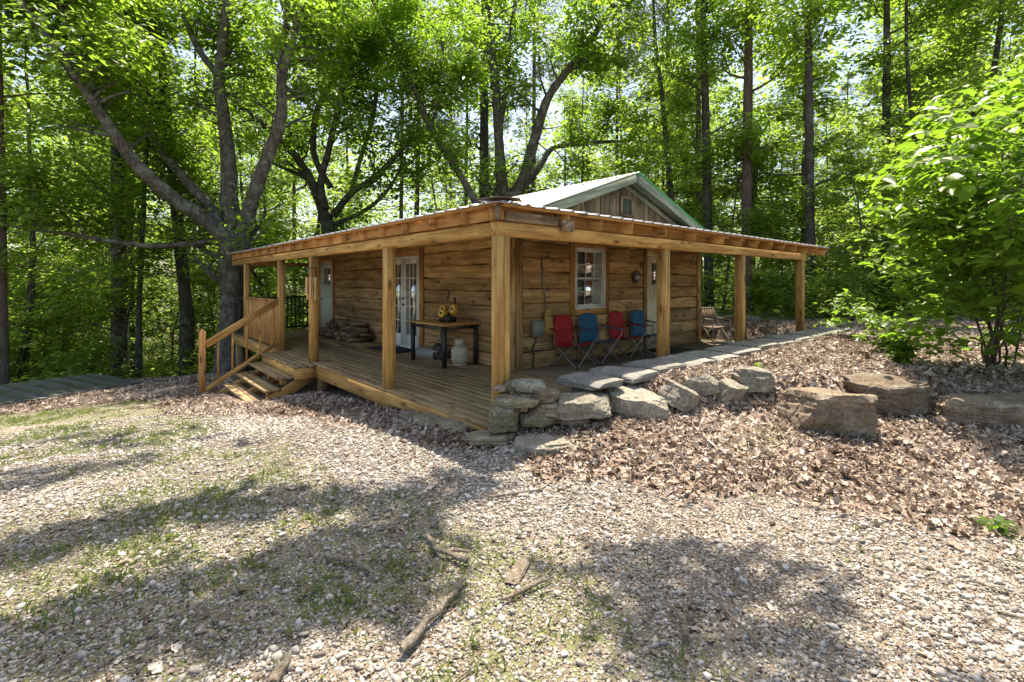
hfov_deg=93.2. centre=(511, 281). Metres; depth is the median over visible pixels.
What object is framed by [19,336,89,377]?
woodland shrub
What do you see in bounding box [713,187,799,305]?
understory tree
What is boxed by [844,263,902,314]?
woodland shrub
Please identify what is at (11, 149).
woodland tree
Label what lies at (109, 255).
understory tree
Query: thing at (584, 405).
edging stone
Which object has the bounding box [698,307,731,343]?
lawn chair
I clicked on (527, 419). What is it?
stacked stone
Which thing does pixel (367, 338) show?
split log
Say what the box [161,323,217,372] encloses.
woodland shrub
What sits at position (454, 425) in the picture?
flat stone
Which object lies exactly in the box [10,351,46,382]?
woodland shrub
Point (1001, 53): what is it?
pine tree
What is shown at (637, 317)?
camp chair
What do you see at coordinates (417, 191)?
pine tree
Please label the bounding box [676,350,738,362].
flagstone
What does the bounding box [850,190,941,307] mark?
understory tree
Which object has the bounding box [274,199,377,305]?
understory tree
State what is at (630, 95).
pine tree
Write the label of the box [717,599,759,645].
fallen stick
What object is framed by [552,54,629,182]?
woodland tree
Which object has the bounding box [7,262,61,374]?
understory tree
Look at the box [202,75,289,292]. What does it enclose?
woodland tree
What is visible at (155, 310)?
understory tree
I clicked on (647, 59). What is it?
woodland tree
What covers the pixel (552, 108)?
sky
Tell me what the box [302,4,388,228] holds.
woodland tree
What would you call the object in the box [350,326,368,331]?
split log
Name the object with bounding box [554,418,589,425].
stacked stone
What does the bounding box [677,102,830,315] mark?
understory tree
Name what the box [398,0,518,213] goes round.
woodland tree
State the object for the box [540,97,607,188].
woodland tree
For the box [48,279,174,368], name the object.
understory tree
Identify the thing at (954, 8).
woodland tree
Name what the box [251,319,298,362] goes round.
woodland shrub
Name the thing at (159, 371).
undergrowth
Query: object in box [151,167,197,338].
pine tree
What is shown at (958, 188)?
leafy sapling
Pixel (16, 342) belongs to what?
woodland tree
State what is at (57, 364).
woodland shrub
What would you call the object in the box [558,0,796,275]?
woodland tree
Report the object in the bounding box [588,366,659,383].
flagstone
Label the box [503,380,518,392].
stacked stone
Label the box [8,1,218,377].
tall tree
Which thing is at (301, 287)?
understory tree
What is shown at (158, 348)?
woodland shrub
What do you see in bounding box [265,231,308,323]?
understory tree
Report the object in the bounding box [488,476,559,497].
fallen stick
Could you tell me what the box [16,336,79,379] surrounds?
woodland shrub
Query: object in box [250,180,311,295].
woodland tree
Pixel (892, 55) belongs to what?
woodland tree
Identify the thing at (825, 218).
understory tree
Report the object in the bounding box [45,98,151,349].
woodland tree
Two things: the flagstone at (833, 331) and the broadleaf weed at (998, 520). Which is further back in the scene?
the flagstone at (833, 331)
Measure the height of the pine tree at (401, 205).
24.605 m
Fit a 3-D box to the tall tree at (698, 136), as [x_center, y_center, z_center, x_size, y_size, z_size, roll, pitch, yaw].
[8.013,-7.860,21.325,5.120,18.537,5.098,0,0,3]
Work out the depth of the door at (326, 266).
14.67 m
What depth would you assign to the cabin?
9.01 m
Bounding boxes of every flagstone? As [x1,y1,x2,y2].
[557,372,623,390]
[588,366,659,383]
[622,359,686,373]
[654,355,714,367]
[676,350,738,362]
[704,345,760,355]
[725,341,780,350]
[750,338,794,345]
[764,335,812,341]
[785,331,832,336]
[801,329,843,333]
[812,327,852,330]
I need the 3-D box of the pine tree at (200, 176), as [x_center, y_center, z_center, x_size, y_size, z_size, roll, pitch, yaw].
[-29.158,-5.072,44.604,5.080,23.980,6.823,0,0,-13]
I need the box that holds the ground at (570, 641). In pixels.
[0,287,1023,681]
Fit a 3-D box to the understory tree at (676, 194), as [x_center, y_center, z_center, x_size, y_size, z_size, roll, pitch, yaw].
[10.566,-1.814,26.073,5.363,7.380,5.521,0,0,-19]
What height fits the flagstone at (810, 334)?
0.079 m
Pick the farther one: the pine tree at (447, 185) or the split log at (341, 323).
the pine tree at (447, 185)
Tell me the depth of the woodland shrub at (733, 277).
20.47 m
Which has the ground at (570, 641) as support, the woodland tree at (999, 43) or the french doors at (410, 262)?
the woodland tree at (999, 43)
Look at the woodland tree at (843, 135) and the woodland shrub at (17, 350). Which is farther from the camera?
the woodland tree at (843, 135)
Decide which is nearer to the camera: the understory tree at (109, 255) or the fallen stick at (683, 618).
the fallen stick at (683, 618)
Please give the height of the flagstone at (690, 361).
0.079 m
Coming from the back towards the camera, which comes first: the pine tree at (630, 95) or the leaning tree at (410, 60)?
the pine tree at (630, 95)
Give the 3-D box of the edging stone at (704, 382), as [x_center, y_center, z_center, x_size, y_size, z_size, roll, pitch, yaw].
[2.096,1.150,5.337,0.362,0.254,0.285,-26,-18,26]
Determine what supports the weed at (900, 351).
on the ground at (570, 641)
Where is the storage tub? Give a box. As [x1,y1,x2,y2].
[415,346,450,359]
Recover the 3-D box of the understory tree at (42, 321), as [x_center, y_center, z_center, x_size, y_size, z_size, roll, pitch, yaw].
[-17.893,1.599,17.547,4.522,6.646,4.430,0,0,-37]
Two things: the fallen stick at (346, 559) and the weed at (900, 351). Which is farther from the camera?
the weed at (900, 351)
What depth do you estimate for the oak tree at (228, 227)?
14.40 m
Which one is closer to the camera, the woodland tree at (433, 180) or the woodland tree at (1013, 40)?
the woodland tree at (1013, 40)
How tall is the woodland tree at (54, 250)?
14.862 m
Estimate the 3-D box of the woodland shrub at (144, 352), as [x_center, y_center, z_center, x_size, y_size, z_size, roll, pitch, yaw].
[-14.029,2.496,18.007,2.696,2.664,2.992,0,0,-16]
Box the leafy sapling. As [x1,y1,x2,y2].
[838,53,1023,370]
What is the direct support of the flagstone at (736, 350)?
on the ground at (570, 641)
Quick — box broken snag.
[752,130,760,228]
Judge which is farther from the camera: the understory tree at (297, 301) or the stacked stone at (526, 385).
the understory tree at (297, 301)
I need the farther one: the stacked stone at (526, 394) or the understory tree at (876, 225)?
the understory tree at (876, 225)
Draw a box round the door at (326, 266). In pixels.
[319,258,334,327]
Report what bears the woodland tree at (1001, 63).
on the ground at (570, 641)
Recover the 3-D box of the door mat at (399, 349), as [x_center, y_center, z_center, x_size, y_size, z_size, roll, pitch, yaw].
[-2.618,1.490,10.693,0.616,0.018,1.216,0,0,-41]
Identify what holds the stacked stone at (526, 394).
on the stacked stone at (510, 400)
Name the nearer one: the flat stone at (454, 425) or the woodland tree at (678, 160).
the flat stone at (454, 425)
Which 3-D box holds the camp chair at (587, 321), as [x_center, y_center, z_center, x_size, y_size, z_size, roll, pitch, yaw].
[1.627,1.050,9.072,0.811,0.900,0.593,0,0,-43]
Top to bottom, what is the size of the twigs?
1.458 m
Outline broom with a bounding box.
[541,255,553,332]
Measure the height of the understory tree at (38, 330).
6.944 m
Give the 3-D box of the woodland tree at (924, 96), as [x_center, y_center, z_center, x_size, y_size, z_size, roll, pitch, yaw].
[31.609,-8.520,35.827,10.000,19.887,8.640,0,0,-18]
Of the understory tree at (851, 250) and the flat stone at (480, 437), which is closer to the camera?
the flat stone at (480, 437)
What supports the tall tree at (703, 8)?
on the ground at (570, 641)
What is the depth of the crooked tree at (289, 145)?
18.34 m
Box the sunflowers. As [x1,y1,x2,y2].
[438,291,457,322]
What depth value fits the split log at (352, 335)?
11.79 m
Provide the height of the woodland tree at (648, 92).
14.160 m
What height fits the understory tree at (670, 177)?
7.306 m
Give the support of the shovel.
on the cabin
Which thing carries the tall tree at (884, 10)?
on the ground at (570, 641)
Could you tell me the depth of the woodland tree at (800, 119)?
37.55 m
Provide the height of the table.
0.755 m
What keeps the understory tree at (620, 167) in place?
on the ground at (570, 641)
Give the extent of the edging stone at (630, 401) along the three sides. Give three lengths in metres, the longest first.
0.637 x 0.436 x 0.273 m
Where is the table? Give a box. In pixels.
[408,319,480,367]
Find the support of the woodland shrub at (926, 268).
on the ground at (570, 641)
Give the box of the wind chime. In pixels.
[305,254,317,299]
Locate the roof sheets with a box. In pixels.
[0,373,142,404]
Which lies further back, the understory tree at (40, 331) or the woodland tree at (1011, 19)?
the understory tree at (40, 331)
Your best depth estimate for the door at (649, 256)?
10.77 m
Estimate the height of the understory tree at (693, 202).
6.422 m
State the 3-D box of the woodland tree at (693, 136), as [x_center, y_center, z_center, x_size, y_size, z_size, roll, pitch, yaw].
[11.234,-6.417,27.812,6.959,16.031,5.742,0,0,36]
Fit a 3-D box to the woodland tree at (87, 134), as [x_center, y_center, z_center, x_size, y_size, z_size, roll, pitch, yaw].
[-22.867,-2.454,26.200,7.885,17.095,8.093,0,0,-6]
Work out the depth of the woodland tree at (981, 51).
27.21 m
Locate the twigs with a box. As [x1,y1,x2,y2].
[0,338,1023,681]
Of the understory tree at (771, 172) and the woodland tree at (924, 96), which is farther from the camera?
the woodland tree at (924, 96)
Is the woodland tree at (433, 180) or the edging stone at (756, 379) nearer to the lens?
the edging stone at (756, 379)
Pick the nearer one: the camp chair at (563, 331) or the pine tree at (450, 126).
the camp chair at (563, 331)
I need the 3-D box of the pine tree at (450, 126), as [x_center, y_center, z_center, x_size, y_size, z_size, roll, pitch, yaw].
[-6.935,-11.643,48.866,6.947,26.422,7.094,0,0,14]
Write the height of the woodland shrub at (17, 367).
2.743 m
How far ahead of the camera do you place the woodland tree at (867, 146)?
34.27 m
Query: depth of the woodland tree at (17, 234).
43.24 m
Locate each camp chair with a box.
[550,314,598,369]
[576,313,624,365]
[607,311,647,359]
[628,310,670,356]
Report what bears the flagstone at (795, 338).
on the ground at (570, 641)
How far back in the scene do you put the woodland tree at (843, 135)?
41.94 m
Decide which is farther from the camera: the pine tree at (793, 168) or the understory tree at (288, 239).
the pine tree at (793, 168)
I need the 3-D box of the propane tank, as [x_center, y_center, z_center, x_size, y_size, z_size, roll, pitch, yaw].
[-0.947,1.268,8.780,0.312,0.465,0.312,0,0,-41]
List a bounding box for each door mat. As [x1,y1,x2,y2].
[368,346,415,353]
[648,346,691,353]
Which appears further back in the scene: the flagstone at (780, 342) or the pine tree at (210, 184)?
the pine tree at (210, 184)
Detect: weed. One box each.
[809,288,905,336]
[852,316,909,352]
[878,322,944,364]
[970,515,1019,537]
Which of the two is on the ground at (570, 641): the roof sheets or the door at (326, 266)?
the roof sheets
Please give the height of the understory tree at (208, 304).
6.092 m
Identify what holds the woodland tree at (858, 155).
on the ground at (570, 641)
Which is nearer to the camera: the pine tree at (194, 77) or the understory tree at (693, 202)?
the understory tree at (693, 202)
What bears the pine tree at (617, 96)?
on the ground at (570, 641)
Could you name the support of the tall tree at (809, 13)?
on the ground at (570, 641)
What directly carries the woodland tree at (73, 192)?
on the ground at (570, 641)
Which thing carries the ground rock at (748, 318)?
on the ground at (570, 641)
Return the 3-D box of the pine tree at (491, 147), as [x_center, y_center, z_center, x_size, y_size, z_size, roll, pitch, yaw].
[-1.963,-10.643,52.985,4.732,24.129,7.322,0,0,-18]
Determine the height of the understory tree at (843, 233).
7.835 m
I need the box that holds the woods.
[5,37,1017,341]
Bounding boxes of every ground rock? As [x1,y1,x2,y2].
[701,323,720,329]
[723,314,761,322]
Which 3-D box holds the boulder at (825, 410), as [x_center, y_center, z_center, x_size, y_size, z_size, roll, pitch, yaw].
[3.099,1.303,4.784,0.737,0.503,0.637,3,-3,6]
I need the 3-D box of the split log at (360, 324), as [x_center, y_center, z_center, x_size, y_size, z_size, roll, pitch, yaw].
[-3.864,1.069,12.163,0.416,0.120,0.121,-1,-2,1]
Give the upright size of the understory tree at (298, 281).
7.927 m
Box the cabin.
[198,172,828,430]
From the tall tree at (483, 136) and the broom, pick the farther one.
the tall tree at (483, 136)
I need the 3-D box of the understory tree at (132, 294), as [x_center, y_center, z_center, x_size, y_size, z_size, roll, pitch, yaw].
[-13.327,1.017,16.133,5.515,7.150,5.411,0,0,27]
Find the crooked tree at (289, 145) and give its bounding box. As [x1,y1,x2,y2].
[197,0,483,238]
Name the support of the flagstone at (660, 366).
on the ground at (570, 641)
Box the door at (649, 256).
[643,249,670,349]
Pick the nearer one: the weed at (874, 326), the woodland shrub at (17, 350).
the weed at (874, 326)
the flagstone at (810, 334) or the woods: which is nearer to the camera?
the flagstone at (810, 334)
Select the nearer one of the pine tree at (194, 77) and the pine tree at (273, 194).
the pine tree at (194, 77)
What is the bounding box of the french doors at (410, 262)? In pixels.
[396,248,423,347]
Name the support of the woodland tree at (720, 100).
on the ground at (570, 641)
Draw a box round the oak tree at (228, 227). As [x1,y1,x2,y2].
[0,0,378,373]
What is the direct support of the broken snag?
on the ground at (570, 641)
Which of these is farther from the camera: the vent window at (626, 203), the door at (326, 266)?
the door at (326, 266)
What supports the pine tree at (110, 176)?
on the ground at (570, 641)
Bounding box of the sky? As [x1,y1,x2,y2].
[2,0,1023,331]
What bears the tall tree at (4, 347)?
on the ground at (570, 641)
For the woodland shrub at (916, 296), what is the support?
on the ground at (570, 641)
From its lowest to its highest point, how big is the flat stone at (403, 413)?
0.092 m
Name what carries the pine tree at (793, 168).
on the ground at (570, 641)
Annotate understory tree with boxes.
[7,237,95,382]
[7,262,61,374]
[7,269,37,335]
[8,280,74,373]
[10,194,218,379]
[14,273,57,365]
[29,204,178,377]
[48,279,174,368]
[80,207,218,376]
[99,260,177,349]
[143,248,219,369]
[153,248,265,375]
[172,255,260,371]
[206,203,308,360]
[212,270,288,354]
[250,218,308,328]
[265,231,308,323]
[269,260,308,324]
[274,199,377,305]
[466,165,540,205]
[578,147,660,187]
[584,156,665,182]
[595,140,695,193]
[651,182,733,307]
[664,183,737,283]
[674,180,737,300]
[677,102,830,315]
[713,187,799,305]
[715,136,832,310]
[722,160,848,307]
[731,222,823,305]
[773,110,925,316]
[791,201,865,277]
[792,207,859,288]
[815,209,879,275]
[816,190,878,277]
[817,72,1016,317]
[831,221,879,298]
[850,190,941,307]
[853,91,1023,315]
[924,135,1023,313]
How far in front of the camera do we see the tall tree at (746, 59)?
16.85 m
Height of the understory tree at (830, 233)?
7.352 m
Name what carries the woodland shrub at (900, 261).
on the ground at (570, 641)
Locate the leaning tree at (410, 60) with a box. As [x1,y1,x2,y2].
[320,0,520,203]
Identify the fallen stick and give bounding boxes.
[269,649,291,681]
[323,551,376,576]
[399,574,467,653]
[426,530,470,563]
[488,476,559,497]
[501,576,553,600]
[669,590,693,639]
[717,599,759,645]
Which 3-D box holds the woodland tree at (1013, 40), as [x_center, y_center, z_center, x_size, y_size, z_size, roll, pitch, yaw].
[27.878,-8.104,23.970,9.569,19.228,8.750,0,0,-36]
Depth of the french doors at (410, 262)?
10.87 m
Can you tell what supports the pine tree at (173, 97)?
on the ground at (570, 641)
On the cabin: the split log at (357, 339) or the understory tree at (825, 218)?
the split log at (357, 339)
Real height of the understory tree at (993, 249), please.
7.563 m
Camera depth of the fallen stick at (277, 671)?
1.90 m
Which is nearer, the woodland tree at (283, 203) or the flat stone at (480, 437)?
the flat stone at (480, 437)
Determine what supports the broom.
on the cabin
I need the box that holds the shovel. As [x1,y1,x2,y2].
[432,330,441,359]
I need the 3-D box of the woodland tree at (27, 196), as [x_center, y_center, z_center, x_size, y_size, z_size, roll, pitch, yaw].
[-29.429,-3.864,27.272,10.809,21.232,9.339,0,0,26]
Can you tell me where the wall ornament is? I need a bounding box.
[632,270,640,282]
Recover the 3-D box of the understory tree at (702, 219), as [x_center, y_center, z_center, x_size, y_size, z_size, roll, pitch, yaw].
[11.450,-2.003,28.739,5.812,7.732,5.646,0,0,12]
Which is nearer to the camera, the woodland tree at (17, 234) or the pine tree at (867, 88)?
the pine tree at (867, 88)
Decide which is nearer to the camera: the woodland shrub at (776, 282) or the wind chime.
the wind chime
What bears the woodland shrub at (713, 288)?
on the ground at (570, 641)
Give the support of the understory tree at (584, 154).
on the ground at (570, 641)
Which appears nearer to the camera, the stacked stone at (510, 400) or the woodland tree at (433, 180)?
the stacked stone at (510, 400)
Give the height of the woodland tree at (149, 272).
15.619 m
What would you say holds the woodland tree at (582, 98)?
on the ground at (570, 641)
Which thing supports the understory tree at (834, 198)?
on the ground at (570, 641)
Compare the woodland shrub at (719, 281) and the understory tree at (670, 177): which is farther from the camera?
the woodland shrub at (719, 281)
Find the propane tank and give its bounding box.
[451,338,467,364]
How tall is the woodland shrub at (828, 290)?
1.707 m
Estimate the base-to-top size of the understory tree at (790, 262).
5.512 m
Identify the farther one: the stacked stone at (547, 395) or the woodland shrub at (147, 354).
the woodland shrub at (147, 354)
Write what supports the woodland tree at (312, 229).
on the ground at (570, 641)
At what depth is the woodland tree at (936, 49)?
21.39 m
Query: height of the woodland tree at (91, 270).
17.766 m
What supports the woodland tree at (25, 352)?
on the ground at (570, 641)
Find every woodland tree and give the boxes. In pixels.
[2,13,67,381]
[2,21,110,382]
[3,22,108,361]
[3,58,81,344]
[7,72,172,352]
[7,87,170,373]
[7,163,61,331]
[12,122,93,349]
[31,84,154,348]
[31,181,150,352]
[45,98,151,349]
[49,117,144,322]
[71,144,201,361]
[144,131,219,346]
[162,198,261,349]
[185,41,308,318]
[201,12,311,332]
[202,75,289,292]
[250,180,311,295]
[251,50,392,324]
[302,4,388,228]
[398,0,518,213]
[404,100,457,212]
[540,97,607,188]
[541,6,621,188]
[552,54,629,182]
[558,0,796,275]
[604,27,681,187]
[629,61,717,214]
[636,52,738,265]
[643,24,777,299]
[656,126,713,203]
[678,53,758,272]
[690,0,844,284]
[724,0,880,295]
[727,94,836,272]
[788,111,861,278]
[820,0,1023,313]
[822,111,880,271]
[832,96,917,272]
[849,0,964,192]
[849,0,1023,277]
[859,6,1008,257]
[859,40,969,223]
[861,0,1023,255]
[871,0,1018,291]
[891,0,1023,237]
[939,29,1023,140]
[950,0,1023,135]
[979,0,1023,248]
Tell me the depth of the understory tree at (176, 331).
24.64 m
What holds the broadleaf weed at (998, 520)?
on the ground at (570, 641)
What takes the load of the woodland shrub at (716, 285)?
on the ground at (570, 641)
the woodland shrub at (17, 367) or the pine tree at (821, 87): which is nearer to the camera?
the woodland shrub at (17, 367)
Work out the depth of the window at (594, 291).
9.43 m
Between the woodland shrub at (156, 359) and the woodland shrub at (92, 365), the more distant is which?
the woodland shrub at (156, 359)
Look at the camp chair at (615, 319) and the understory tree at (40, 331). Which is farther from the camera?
the understory tree at (40, 331)
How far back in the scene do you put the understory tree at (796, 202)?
18.95 m
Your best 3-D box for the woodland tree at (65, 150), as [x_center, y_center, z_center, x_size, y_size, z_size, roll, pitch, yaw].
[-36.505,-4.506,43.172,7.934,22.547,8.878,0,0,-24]
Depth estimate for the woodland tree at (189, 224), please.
40.94 m
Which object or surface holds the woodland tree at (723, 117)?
on the ground at (570, 641)
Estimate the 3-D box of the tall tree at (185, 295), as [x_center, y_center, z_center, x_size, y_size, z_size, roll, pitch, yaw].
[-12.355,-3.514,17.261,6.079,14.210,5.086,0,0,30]
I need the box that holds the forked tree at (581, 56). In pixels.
[423,0,699,205]
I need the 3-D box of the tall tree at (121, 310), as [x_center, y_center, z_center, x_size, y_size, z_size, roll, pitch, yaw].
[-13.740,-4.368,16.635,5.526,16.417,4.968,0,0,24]
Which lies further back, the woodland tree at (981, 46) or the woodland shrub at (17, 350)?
the woodland tree at (981, 46)
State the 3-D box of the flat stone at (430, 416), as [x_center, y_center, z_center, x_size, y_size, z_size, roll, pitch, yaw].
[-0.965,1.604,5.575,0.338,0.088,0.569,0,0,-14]
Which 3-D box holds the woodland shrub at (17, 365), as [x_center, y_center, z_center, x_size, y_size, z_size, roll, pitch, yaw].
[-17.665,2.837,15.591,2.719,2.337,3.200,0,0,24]
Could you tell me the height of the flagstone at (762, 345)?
0.080 m
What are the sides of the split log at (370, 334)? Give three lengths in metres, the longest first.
0.465 x 0.102 x 0.102 m
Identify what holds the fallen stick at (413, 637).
on the ground at (570, 641)
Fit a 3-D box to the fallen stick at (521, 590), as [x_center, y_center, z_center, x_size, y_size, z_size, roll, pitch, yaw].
[0.082,1.540,2.437,0.315,0.024,0.024,0,0,-35]
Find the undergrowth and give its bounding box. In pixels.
[10,288,1012,382]
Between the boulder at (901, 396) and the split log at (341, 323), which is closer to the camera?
the boulder at (901, 396)
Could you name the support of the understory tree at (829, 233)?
on the ground at (570, 641)
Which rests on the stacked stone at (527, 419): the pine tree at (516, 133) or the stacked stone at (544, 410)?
the stacked stone at (544, 410)
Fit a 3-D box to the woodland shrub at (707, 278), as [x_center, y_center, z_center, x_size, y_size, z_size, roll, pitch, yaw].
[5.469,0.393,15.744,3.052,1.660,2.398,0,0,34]
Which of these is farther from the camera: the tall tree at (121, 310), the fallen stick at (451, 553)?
the tall tree at (121, 310)
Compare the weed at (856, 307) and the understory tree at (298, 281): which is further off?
the understory tree at (298, 281)
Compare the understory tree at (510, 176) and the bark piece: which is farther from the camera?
the understory tree at (510, 176)
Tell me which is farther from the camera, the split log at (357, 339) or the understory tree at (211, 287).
the understory tree at (211, 287)
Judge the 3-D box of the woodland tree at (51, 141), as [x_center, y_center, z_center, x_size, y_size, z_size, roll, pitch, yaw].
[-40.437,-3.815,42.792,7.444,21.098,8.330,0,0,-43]
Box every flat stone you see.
[399,409,420,418]
[412,412,442,427]
[437,417,473,434]
[467,430,515,445]
[511,432,582,455]
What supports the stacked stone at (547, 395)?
on the stacked stone at (544, 410)
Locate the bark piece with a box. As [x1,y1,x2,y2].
[505,554,532,584]
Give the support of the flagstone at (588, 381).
on the ground at (570, 641)
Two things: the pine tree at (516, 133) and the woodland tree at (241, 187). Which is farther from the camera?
the pine tree at (516, 133)
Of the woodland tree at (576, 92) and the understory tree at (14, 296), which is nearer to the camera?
the understory tree at (14, 296)
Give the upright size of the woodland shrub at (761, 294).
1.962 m
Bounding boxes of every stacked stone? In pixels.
[488,404,520,432]
[492,394,539,407]
[493,385,505,391]
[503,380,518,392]
[511,378,546,392]
[520,392,531,396]
[520,412,555,426]
[527,401,557,417]
[531,387,560,403]
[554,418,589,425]
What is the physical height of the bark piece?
0.026 m
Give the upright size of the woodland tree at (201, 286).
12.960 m
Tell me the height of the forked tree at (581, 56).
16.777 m
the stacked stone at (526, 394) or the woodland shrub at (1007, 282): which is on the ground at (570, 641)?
the woodland shrub at (1007, 282)
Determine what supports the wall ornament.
attached to the cabin
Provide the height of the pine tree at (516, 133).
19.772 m
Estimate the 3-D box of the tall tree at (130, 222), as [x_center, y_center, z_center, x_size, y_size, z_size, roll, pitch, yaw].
[-14.880,-5.689,18.837,5.256,19.813,4.900,0,0,14]
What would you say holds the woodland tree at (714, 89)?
on the ground at (570, 641)
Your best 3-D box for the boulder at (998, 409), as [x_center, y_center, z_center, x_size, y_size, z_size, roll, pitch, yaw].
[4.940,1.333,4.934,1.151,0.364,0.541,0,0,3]
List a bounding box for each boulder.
[777,387,878,438]
[842,373,934,415]
[935,392,1023,428]
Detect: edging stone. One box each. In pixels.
[554,391,611,420]
[608,384,669,420]
[658,378,699,411]
[681,372,720,396]
[717,378,748,402]
[730,366,775,392]
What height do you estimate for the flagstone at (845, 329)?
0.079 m
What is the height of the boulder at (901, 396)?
0.370 m
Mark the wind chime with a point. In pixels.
(311, 286)
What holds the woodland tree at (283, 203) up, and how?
on the ground at (570, 641)
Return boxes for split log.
[338,319,350,326]
[345,333,360,338]
[347,337,364,341]
[350,322,366,326]
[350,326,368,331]
[353,331,372,336]
[353,336,371,342]
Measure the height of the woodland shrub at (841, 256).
2.762 m
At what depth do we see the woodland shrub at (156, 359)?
20.67 m
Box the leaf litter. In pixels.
[0,316,1023,681]
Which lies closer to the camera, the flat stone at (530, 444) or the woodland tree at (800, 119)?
the flat stone at (530, 444)
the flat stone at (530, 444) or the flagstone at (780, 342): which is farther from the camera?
the flagstone at (780, 342)
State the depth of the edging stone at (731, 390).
5.18 m
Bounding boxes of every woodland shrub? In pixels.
[9,338,38,379]
[9,341,39,368]
[9,349,38,382]
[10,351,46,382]
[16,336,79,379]
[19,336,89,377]
[28,343,98,375]
[39,342,115,375]
[71,312,178,371]
[142,342,162,366]
[142,342,177,376]
[143,329,207,369]
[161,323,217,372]
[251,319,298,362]
[701,257,733,299]
[701,258,774,303]
[701,269,732,304]
[701,277,728,302]
[714,265,728,300]
[745,264,882,320]
[752,260,794,310]
[753,264,794,306]
[780,228,886,317]
[805,262,870,318]
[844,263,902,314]
[847,248,926,311]
[863,279,958,316]
[870,256,968,316]
[925,267,1023,314]
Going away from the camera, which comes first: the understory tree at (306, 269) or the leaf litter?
the leaf litter
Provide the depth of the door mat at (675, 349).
10.60 m
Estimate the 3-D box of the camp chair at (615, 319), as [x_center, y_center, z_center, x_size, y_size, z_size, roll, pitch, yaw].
[2.278,1.050,9.665,0.681,0.900,0.610,0,0,-37]
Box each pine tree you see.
[53,110,167,236]
[139,1,245,347]
[150,2,184,168]
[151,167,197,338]
[159,97,216,327]
[162,110,238,358]
[230,1,333,321]
[242,152,291,291]
[319,0,501,215]
[368,0,455,218]
[424,46,477,207]
[424,121,463,207]
[474,80,512,182]
[502,0,577,190]
[508,86,559,187]
[582,0,663,174]
[584,3,646,167]
[617,0,695,195]
[766,66,838,272]
[777,62,834,185]
[818,68,880,228]
[850,0,924,140]
[982,36,1022,65]
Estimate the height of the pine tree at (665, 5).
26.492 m
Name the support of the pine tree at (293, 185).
on the ground at (570, 641)
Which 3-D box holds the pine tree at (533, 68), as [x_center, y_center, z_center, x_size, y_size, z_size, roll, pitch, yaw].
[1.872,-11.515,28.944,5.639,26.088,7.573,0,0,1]
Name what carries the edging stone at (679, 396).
on the ground at (570, 641)
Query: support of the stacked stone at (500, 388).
on the stacked stone at (510, 400)
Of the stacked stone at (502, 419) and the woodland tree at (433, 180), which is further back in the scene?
the woodland tree at (433, 180)
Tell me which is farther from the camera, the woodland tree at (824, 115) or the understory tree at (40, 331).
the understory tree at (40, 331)
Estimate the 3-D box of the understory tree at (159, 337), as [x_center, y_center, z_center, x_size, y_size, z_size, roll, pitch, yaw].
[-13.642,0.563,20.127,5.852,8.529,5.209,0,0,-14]
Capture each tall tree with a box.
[0,0,114,384]
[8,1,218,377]
[32,0,215,378]
[34,3,203,378]
[58,0,273,375]
[450,0,528,202]
[624,0,794,310]
[634,0,742,302]
[675,0,847,312]
[711,0,897,317]
[800,0,996,311]
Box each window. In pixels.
[575,247,605,308]
[620,196,633,217]
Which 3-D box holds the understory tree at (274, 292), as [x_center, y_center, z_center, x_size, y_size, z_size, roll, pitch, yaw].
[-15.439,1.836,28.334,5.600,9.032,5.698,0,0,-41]
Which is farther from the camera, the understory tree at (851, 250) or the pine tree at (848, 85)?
the pine tree at (848, 85)
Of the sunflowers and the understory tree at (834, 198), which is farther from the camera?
the understory tree at (834, 198)
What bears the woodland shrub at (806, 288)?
on the ground at (570, 641)

